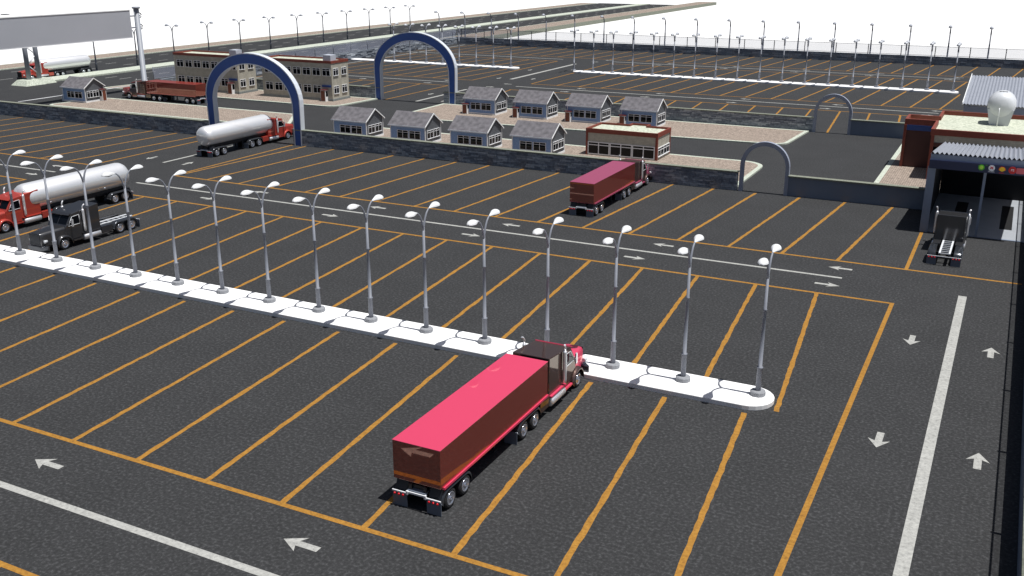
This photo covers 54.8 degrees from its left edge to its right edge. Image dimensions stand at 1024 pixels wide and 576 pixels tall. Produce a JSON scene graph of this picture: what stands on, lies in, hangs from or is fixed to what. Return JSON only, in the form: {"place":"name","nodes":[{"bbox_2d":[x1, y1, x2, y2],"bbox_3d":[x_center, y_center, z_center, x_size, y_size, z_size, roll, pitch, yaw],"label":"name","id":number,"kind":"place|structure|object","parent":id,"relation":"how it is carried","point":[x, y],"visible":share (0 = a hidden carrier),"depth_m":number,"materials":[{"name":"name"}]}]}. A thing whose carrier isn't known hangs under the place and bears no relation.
{"place":"outdoors","nodes":[
{"label":"outdoors","id":0,"kind":"place"},
{"bbox_2d":[50,98,292,123],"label":"pavement","id":1,"kind":"structure","parent":0,"point":[162,109],"depth_m":166.30,"materials":[{"name":"stone"}]},
{"bbox_2d":[60,76,106,102],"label":"gatehouse","id":2,"kind":"object","parent":1,"relation":"on","point":[82,89],"visible":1,"depth_m":174.63,"materials":[{"name":"grey"}]},
{"bbox_2d":[172,49,257,93],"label":"office block","id":3,"kind":"structure","parent":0,"point":[197,66],"depth_m":186.65,"materials":[{"name":"white"}]},
{"bbox_2d":[217,90,377,106],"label":"pavement","id":4,"kind":"structure","parent":0,"point":[257,96],"depth_m":177.73,"materials":[{"name":"stone"}]},
{"bbox_2d":[0,3,596,69],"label":"sidewalk","id":5,"kind":"structure","parent":0,"point":[131,53],"depth_m":313.24,"materials":[{"name":"concrete"}]},
{"bbox_2d":[262,54,349,101],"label":"office block","id":6,"kind":"structure","parent":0,"point":[324,78],"depth_m":176.73,"materials":[{"name":"white"}]},
{"bbox_2d":[0,3,671,104],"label":"highway road","id":7,"kind":"structure","parent":0,"point":[9,91],"depth_m":278.88,"materials":[{"name":"asphalt"}]},
{"bbox_2d":[12,47,55,86],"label":"billboard support","id":8,"kind":"object","parent":7,"relation":"on","point":[30,81],"visible":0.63,"depth_m":199.06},
{"bbox_2d":[17,55,92,79],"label":"tanker truck","id":9,"kind":"object","parent":7,"relation":"on","point":[58,66],"visible":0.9,"depth_m":212.38,"materials":[{"name":"white"}]},
{"bbox_2d":[0,7,146,80],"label":"billboard","id":10,"kind":"object","parent":7,"relation":"on","point":[18,32],"visible":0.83,"depth_m":173.26,"materials":[{"name":"white"}]},
{"bbox_2d":[3,4,662,79],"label":"highway lane dashes","id":11,"kind":"object","parent":7,"relation":"on","point":[349,45],"visible":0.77,"depth_m":301.40,"materials":[{"name":"white paint"}]},
{"bbox_2d":[50,4,649,80],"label":"median strip","id":12,"kind":"object","parent":7,"relation":"on","point":[104,72],"visible":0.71,"depth_m":284.39,"materials":[{"name":"concrete"}]},
{"bbox_2d":[374,32,457,103],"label":"entrance arch","id":13,"kind":"structure","parent":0,"point":[435,43],"depth_m":172.18,"materials":[{"name":"blue"}]},
{"bbox_2d":[0,44,1023,575],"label":"parking lot","id":14,"kind":"structure","parent":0,"point":[642,524],"depth_m":64.76,"materials":[{"name":"asphalt"}]},
{"bbox_2d":[0,163,132,232],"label":"tanker truck","id":15,"kind":"object","parent":14,"relation":"on","point":[30,202],"visible":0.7,"depth_m":98.33,"materials":[{"name":"white"}]},
{"bbox_2d":[28,200,139,251],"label":"tractor unit","id":16,"kind":"object","parent":14,"relation":"on","point":[70,222],"visible":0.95,"depth_m":88.99,"materials":[{"name":"black"}]},
{"bbox_2d":[0,101,209,134],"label":"stone wall","id":17,"kind":"structure","parent":14,"relation":"on","point":[128,120],"depth_m":151.66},
{"bbox_2d":[122,78,205,104],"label":"cargo truck","id":18,"kind":"object","parent":14,"relation":"on","point":[160,90],"visible":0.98,"depth_m":175.60,"materials":[{"name":"red"}]},
{"bbox_2d":[196,114,292,157],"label":"tanker truck","id":19,"kind":"object","parent":14,"relation":"on","point":[252,131],"visible":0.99,"depth_m":132.52,"materials":[{"name":"white"}]},
{"bbox_2d":[206,53,304,145],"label":"entrance arch","id":20,"kind":"structure","parent":14,"relation":"on","point":[277,69],"depth_m":135.45,"materials":[{"name":"blue"}]},
{"bbox_2d":[256,78,379,97],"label":"stone wall","id":21,"kind":"structure","parent":14,"relation":"on","point":[361,91],"depth_m":180.63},
{"bbox_2d":[255,37,456,74],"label":"stone wall","id":22,"kind":"structure","parent":14,"relation":"on","point":[365,53],"depth_m":260.17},
{"bbox_2d":[152,29,454,79],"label":"chain link fence","id":23,"kind":"object","parent":22,"relation":"on","point":[318,46],"visible":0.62,"depth_m":239.54,"materials":[{"name":"grey"}]},
{"bbox_2d":[0,245,774,410],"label":"traffic island","id":24,"kind":"structure","parent":14,"relation":"on","point":[736,395],"depth_m":68.92,"materials":[{"name":"concrete"}]},
{"bbox_2d":[0,150,25,254],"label":"street lamp","id":25,"kind":"object","parent":24,"relation":"on","point":[20,251],"visible":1,"depth_m":84.49,"materials":[{"name":"white"}]},
{"bbox_2d":[20,154,62,262],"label":"street lamp","id":26,"kind":"object","parent":24,"relation":"on","point":[56,258],"visible":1,"depth_m":82.34,"materials":[{"name":"white"}]},
{"bbox_2d":[59,159,101,269],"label":"street lamp","id":27,"kind":"object","parent":24,"relation":"on","point":[95,265],"visible":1,"depth_m":80.41,"materials":[{"name":"white"}]},
{"bbox_2d":[101,164,142,277],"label":"street lamp","id":28,"kind":"object","parent":24,"relation":"on","point":[135,273],"visible":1,"depth_m":78.43,"materials":[{"name":"white"}]},
{"bbox_2d":[145,170,185,285],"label":"street lamp","id":29,"kind":"object","parent":24,"relation":"on","point":[177,281],"visible":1,"depth_m":76.48,"materials":[{"name":"white"}]},
{"bbox_2d":[191,176,231,293],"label":"street lamp","id":30,"kind":"object","parent":24,"relation":"on","point":[222,289],"visible":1,"depth_m":74.55,"materials":[{"name":"white"}]},
{"bbox_2d":[240,181,279,303],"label":"street lamp","id":31,"kind":"object","parent":24,"relation":"on","point":[269,298],"visible":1,"depth_m":72.57,"materials":[{"name":"white"}]},
{"bbox_2d":[292,188,329,312],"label":"street lamp","id":32,"kind":"object","parent":24,"relation":"on","point":[318,308],"visible":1,"depth_m":70.64,"materials":[{"name":"white"}]},
{"bbox_2d":[347,194,383,322],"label":"street lamp","id":33,"kind":"object","parent":24,"relation":"on","point":[370,318],"visible":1,"depth_m":68.67,"materials":[{"name":"white"}]},
{"bbox_2d":[405,201,439,333],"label":"street lamp","id":34,"kind":"object","parent":24,"relation":"on","point":[426,328],"visible":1,"depth_m":66.73,"materials":[{"name":"white"}]},
{"bbox_2d":[467,209,499,344],"bbox_3d":[-1.819,-0.532,64.835,0.920,8.851,4.040,9,21,25],"label":"street lamp","id":35,"kind":"object","parent":24,"relation":"on","point":[484,339],"visible":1,"depth_m":64.80,"materials":[{"name":"white"}]},
{"bbox_2d":[532,217,563,341],"bbox_3d":[2.268,0.129,62.879,0.920,8.851,4.040,9,21,25],"label":"street lamp","id":36,"kind":"object","parent":24,"relation":"on","point":[557,220],"visible":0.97,"depth_m":62.55,"materials":[{"name":"white"}]},
{"bbox_2d":[602,225,631,369],"bbox_3d":[6.356,0.791,60.922,0.920,8.851,4.040,9,21,25],"label":"street lamp","id":37,"kind":"object","parent":24,"relation":"on","point":[612,363],"visible":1,"depth_m":60.91,"materials":[{"name":"white"}]},
{"bbox_2d":[676,234,703,382],"bbox_3d":[10.444,1.453,58.965,0.920,8.851,4.040,9,21,25],"label":"street lamp","id":38,"kind":"object","parent":24,"relation":"on","point":[682,377],"visible":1,"depth_m":58.95,"materials":[{"name":"white"}]},
{"bbox_2d":[750,244,781,397],"bbox_3d":[14.532,2.114,57.009,0.920,8.851,4.040,9,21,25],"label":"street lamp","id":39,"kind":"object","parent":24,"relation":"on","point":[757,391],"visible":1,"depth_m":57.06,"materials":[{"name":"white"}]},
{"bbox_2d":[351,58,519,68],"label":"traffic island","id":40,"kind":"structure","parent":14,"relation":"on","point":[440,64],"depth_m":235.13,"materials":[{"name":"concrete"}]},
{"bbox_2d":[471,25,480,64],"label":"street lamp","id":41,"kind":"object","parent":40,"relation":"on","point":[479,26],"visible":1,"depth_m":229.89,"materials":[{"name":"grey"}]},
{"bbox_2d":[506,26,515,66],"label":"street lamp","id":42,"kind":"object","parent":40,"relation":"on","point":[514,27],"visible":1,"depth_m":226.03,"materials":[{"name":"grey"}]},
{"bbox_2d":[0,45,966,575],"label":"lane lines","id":43,"kind":"object","parent":14,"relation":"on","point":[912,521],"visible":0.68,"depth_m":49.22,"materials":[{"name":"white paint"}]},
{"bbox_2d":[392,336,588,516],"bbox_3d":[-0.322,6.150,54.073,3.000,3.705,18.770,9,21,25],"label":"cargo truck","id":44,"kind":"object","parent":14,"relation":"on","point":[442,448],"visible":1,"depth_m":49.77,"materials":[{"name":"red"}]},
{"bbox_2d":[0,45,1022,575],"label":"parking stall lines","id":45,"kind":"object","parent":14,"relation":"on","point":[460,545],"visible":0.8,"depth_m":65.24,"materials":[{"name":"orange paint"}]},
{"bbox_2d":[25,60,998,551],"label":"lane arrows","id":46,"kind":"object","parent":14,"relation":"on","point":[877,442],"visible":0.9,"depth_m":53.33,"materials":[{"name":"white paint"}]},
{"bbox_2d":[292,129,739,190],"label":"stone wall","id":47,"kind":"structure","parent":14,"relation":"on","point":[706,177],"depth_m":122.09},
{"bbox_2d":[569,155,652,216],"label":"cargo truck","id":48,"kind":"object","parent":14,"relation":"on","point":[620,179],"visible":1,"depth_m":102.00,"materials":[{"name":"red"}]},
{"bbox_2d":[443,91,813,131],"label":"stone wall","id":49,"kind":"structure","parent":14,"relation":"on","point":[781,121],"depth_m":151.67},
{"bbox_2d":[457,37,1023,68],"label":"stone wall","id":50,"kind":"structure","parent":14,"relation":"on","point":[935,60],"depth_m":252.80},
{"bbox_2d":[461,28,1022,58],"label":"chain link fence","id":51,"kind":"object","parent":50,"relation":"on","point":[744,43],"visible":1,"depth_m":253.41,"materials":[{"name":"grey metal"}]},
{"bbox_2d":[738,141,789,195],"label":"gate arch","id":52,"kind":"structure","parent":14,"relation":"on","point":[780,150],"depth_m":107.49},
{"bbox_2d":[573,70,958,93],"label":"traffic island","id":53,"kind":"structure","parent":14,"relation":"on","point":[781,83],"depth_m":200.45,"materials":[{"name":"concrete"}]},
{"bbox_2d":[570,29,578,70],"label":"street lamp","id":54,"kind":"object","parent":53,"relation":"on","point":[573,69],"visible":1,"depth_m":219.31,"materials":[{"name":"grey"}]},
{"bbox_2d":[589,29,598,71],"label":"street lamp","id":55,"kind":"object","parent":53,"relation":"on","point":[591,31],"visible":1,"depth_m":217.22,"materials":[{"name":"grey"}]},
{"bbox_2d":[609,30,617,72],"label":"street lamp","id":56,"kind":"object","parent":53,"relation":"on","point":[611,32],"visible":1,"depth_m":215.35,"materials":[{"name":"grey"}]},
{"bbox_2d":[629,31,637,73],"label":"street lamp","id":57,"kind":"object","parent":53,"relation":"on","point":[631,72],"visible":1,"depth_m":213.41,"materials":[{"name":"grey"}]},
{"bbox_2d":[650,31,657,74],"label":"street lamp","id":58,"kind":"object","parent":53,"relation":"on","point":[651,33],"visible":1,"depth_m":211.30,"materials":[{"name":"grey"}]},
{"bbox_2d":[671,32,678,75],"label":"street lamp","id":59,"kind":"object","parent":53,"relation":"on","point":[672,34],"visible":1,"depth_m":209.47,"materials":[{"name":"grey"}]},
{"bbox_2d":[692,33,699,76],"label":"street lamp","id":60,"kind":"object","parent":53,"relation":"on","point":[694,35],"visible":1,"depth_m":207.39,"materials":[{"name":"grey"}]},
{"bbox_2d":[713,34,721,78],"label":"street lamp","id":61,"kind":"object","parent":53,"relation":"on","point":[714,77],"visible":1,"depth_m":205.52,"materials":[{"name":"grey"}]},
{"bbox_2d":[735,34,743,79],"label":"street lamp","id":62,"kind":"object","parent":53,"relation":"on","point":[741,35],"visible":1,"depth_m":203.61,"materials":[{"name":"grey"}]},
{"bbox_2d":[757,35,765,80],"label":"street lamp","id":63,"kind":"object","parent":53,"relation":"on","point":[761,38],"visible":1,"depth_m":201.50,"materials":[{"name":"grey"}]},
{"bbox_2d":[779,36,788,81],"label":"street lamp","id":64,"kind":"object","parent":53,"relation":"on","point":[784,39],"visible":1,"depth_m":199.60,"materials":[{"name":"grey"}]},
{"bbox_2d":[802,37,811,83],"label":"street lamp","id":65,"kind":"object","parent":53,"relation":"on","point":[808,40],"visible":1,"depth_m":197.62,"materials":[{"name":"grey"}]},
{"bbox_2d":[826,38,835,84],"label":"street lamp","id":66,"kind":"object","parent":53,"relation":"on","point":[831,41],"visible":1,"depth_m":195.68,"materials":[{"name":"grey"}]},
{"bbox_2d":[850,38,859,85],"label":"street lamp","id":67,"kind":"object","parent":53,"relation":"on","point":[856,42],"visible":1,"depth_m":193.79,"materials":[{"name":"grey"}]},
{"bbox_2d":[874,39,884,86],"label":"street lamp","id":68,"kind":"object","parent":53,"relation":"on","point":[881,42],"visible":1,"depth_m":191.76,"materials":[{"name":"grey"}]},
{"bbox_2d":[899,40,909,88],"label":"street lamp","id":69,"kind":"object","parent":53,"relation":"on","point":[906,43],"visible":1,"depth_m":189.93,"materials":[{"name":"grey"}]},
{"bbox_2d":[924,41,935,89],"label":"street lamp","id":70,"kind":"object","parent":53,"relation":"on","point":[932,44],"visible":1,"depth_m":187.89,"materials":[{"name":"grey"}]},
{"bbox_2d":[950,42,961,91],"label":"street lamp","id":71,"kind":"object","parent":53,"relation":"on","point":[959,44],"visible":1,"depth_m":186.00,"materials":[{"name":"grey"}]},
{"bbox_2d":[812,94,852,134],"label":"gate arch","id":72,"kind":"structure","parent":14,"relation":"on","point":[841,97],"depth_m":143.82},
{"bbox_2d":[787,175,924,209],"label":"panel wall","id":73,"kind":"structure","parent":14,"relation":"on","point":[890,195],"depth_m":104.34,"materials":[{"name":"concrete"}]},
{"bbox_2d":[850,119,904,138],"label":"panel wall","id":74,"kind":"structure","parent":14,"relation":"on","point":[874,128],"depth_m":142.20,"materials":[{"name":"stone"}]},
{"bbox_2d":[926,206,971,267],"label":"tractor unit","id":75,"kind":"object","parent":14,"relation":"on","point":[952,227],"visible":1,"depth_m":86.36,"materials":[{"name":"black"}]},
{"bbox_2d":[919,141,1023,242],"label":"truck wash","id":76,"kind":"object","parent":14,"relation":"on","point":[985,184],"visible":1,"depth_m":99.18,"materials":[{"name":"metal"}]},
{"bbox_2d":[1017,387,1023,575],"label":"boundary wall","id":77,"kind":"structure","parent":14,"relation":"on","point":[1020,564],"depth_m":44.66,"materials":[{"name":"stone"}]},
{"bbox_2d":[0,0,1023,64],"bbox_3d":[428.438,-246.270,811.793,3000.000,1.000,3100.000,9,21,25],"label":"ground","id":78,"kind":"structure","parent":0,"point":[971,22],"depth_m":405.58,"materials":[{"name":"white"}]},
{"bbox_2d":[381,128,762,186],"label":"pavement","id":79,"kind":"structure","parent":0,"point":[751,169],"depth_m":125.23,"materials":[{"name":"stone"}]},
{"bbox_2d":[331,106,384,135],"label":"cabin","id":80,"kind":"object","parent":79,"relation":"on","point":[356,120],"visible":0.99,"depth_m":140.02,"materials":[{"name":"grey"}]},
{"bbox_2d":[340,124,350,132],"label":"window","id":81,"kind":"structure","parent":80,"relation":"in","point":[343,128],"depth_m":140.23,"materials":[{"name":"white"}]},
{"bbox_2d":[351,125,361,133],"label":"window","id":82,"kind":"structure","parent":80,"relation":"in","point":[354,129],"depth_m":139.43,"materials":[{"name":"white"}]},
{"bbox_2d":[387,110,442,141],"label":"cabin","id":83,"kind":"object","parent":79,"relation":"on","point":[423,126],"visible":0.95,"depth_m":135.89,"materials":[{"name":"grey"}]},
{"bbox_2d":[397,129,408,138],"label":"window","id":84,"kind":"structure","parent":83,"relation":"in","point":[400,133],"depth_m":136.09,"materials":[{"name":"white"}]},
{"bbox_2d":[409,131,420,139],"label":"window","id":85,"kind":"structure","parent":83,"relation":"in","point":[416,135],"depth_m":135.26,"materials":[{"name":"white"}]},
{"bbox_2d":[448,115,503,147],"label":"cabin","id":86,"kind":"object","parent":79,"relation":"on","point":[476,131],"visible":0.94,"depth_m":131.78,"materials":[{"name":"grey"}]},
{"bbox_2d":[457,135,469,143],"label":"window","id":87,"kind":"structure","parent":86,"relation":"in","point":[461,139],"depth_m":132.03,"materials":[{"name":"white"}]},
{"bbox_2d":[470,136,481,145],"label":"window","id":88,"kind":"structure","parent":86,"relation":"in","point":[474,140],"depth_m":131.19,"materials":[{"name":"white"}]},
{"bbox_2d":[509,120,566,153],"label":"cabin","id":89,"kind":"object","parent":79,"relation":"on","point":[538,136],"visible":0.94,"depth_m":127.80,"materials":[{"name":"grey"}]},
{"bbox_2d":[520,141,531,149],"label":"window","id":90,"kind":"structure","parent":89,"relation":"in","point":[524,145],"depth_m":128.06,"materials":[{"name":"white"}]},
{"bbox_2d":[533,142,545,151],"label":"window","id":91,"kind":"structure","parent":89,"relation":"in","point":[537,146],"depth_m":127.20,"materials":[{"name":"white"}]},
{"bbox_2d":[440,2,716,38],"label":"sidewalk","id":92,"kind":"structure","parent":0,"point":[551,26],"depth_m":388.94,"materials":[{"name":"concrete"}]},
{"bbox_2d":[413,103,808,144],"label":"pavement","id":93,"kind":"structure","parent":0,"point":[443,112],"depth_m":148.19,"materials":[{"name":"stone"}]},
{"bbox_2d":[461,86,508,114],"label":"cabin","id":94,"kind":"object","parent":93,"relation":"on","point":[485,100],"visible":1,"depth_m":161.08,"materials":[{"name":"grey"}]},
{"bbox_2d":[471,102,480,109],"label":"window","id":95,"kind":"structure","parent":94,"relation":"in","point":[474,105],"depth_m":161.21,"materials":[{"name":"white"}]},
{"bbox_2d":[481,103,490,110],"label":"window","id":96,"kind":"structure","parent":94,"relation":"in","point":[484,106],"depth_m":160.43,"materials":[{"name":"white"}]},
{"bbox_2d":[512,89,559,119],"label":"cabin","id":97,"kind":"object","parent":93,"relation":"on","point":[534,104],"visible":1,"depth_m":157.15,"materials":[{"name":"grey"}]},
{"bbox_2d":[521,106,530,113],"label":"window","id":98,"kind":"structure","parent":97,"relation":"in","point":[524,109],"depth_m":157.32,"materials":[{"name":"white"}]},
{"bbox_2d":[532,107,542,114],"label":"window","id":99,"kind":"structure","parent":97,"relation":"in","point":[535,110],"depth_m":156.48,"materials":[{"name":"white"}]},
{"bbox_2d":[564,93,612,123],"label":"cabin","id":100,"kind":"object","parent":93,"relation":"on","point":[588,108],"visible":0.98,"depth_m":153.24,"materials":[{"name":"grey"}]},
{"bbox_2d":[574,110,584,117],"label":"window","id":101,"kind":"structure","parent":100,"relation":"in","point":[577,113],"depth_m":153.38,"materials":[{"name":"white"}]},
{"bbox_2d":[585,111,595,118],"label":"window","id":102,"kind":"structure","parent":100,"relation":"in","point":[588,114],"depth_m":152.60,"materials":[{"name":"white"}]},
{"bbox_2d":[618,96,667,126],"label":"cabin","id":103,"kind":"object","parent":93,"relation":"on","point":[643,110],"visible":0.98,"depth_m":149.36,"materials":[{"name":"grey"}]},
{"bbox_2d":[628,114,639,121],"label":"window","id":104,"kind":"structure","parent":103,"relation":"in","point":[631,117],"depth_m":149.57,"materials":[{"name":"white"}]},
{"bbox_2d":[640,115,651,122],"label":"window","id":105,"kind":"structure","parent":103,"relation":"in","point":[643,118],"depth_m":148.75,"materials":[{"name":"white"}]},
{"bbox_2d":[585,122,670,160],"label":"diner building","id":106,"kind":"structure","parent":0,"point":[640,141],"depth_m":126.95,"materials":[{"name":"white"}]},
{"bbox_2d":[588,141,609,154],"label":"window","id":107,"kind":"structure","parent":106,"relation":"in","point":[600,148],"depth_m":128.11,"materials":[{"name":"white"}]},
{"bbox_2d":[609,143,631,157],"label":"window","id":108,"kind":"structure","parent":106,"relation":"in","point":[624,150],"depth_m":126.78,"materials":[{"name":"white"}]},
{"bbox_2d":[632,145,654,159],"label":"window","id":109,"kind":"structure","parent":106,"relation":"in","point":[647,152],"depth_m":125.49,"materials":[{"name":"white"}]},
{"bbox_2d":[874,144,940,190],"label":"pavement","id":110,"kind":"structure","parent":0,"point":[893,172],"depth_m":117.27,"materials":[{"name":"stone"}]},
{"bbox_2d":[899,110,1023,178],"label":"service building","id":111,"kind":"structure","parent":0,"point":[924,137],"depth_m":119.23,"materials":[{"name":"red"}]},
{"bbox_2d":[987,90,1016,126],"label":"water tank","id":112,"kind":"object","parent":111,"relation":"on","point":[1001,105],"visible":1,"depth_m":117.37,"materials":[{"name":"grey metal"}]},
{"bbox_2d":[962,73,1023,115],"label":"corrugated shed","id":113,"kind":"structure","parent":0,"point":[981,90],"depth_m":141.22,"materials":[{"name":"metal"}]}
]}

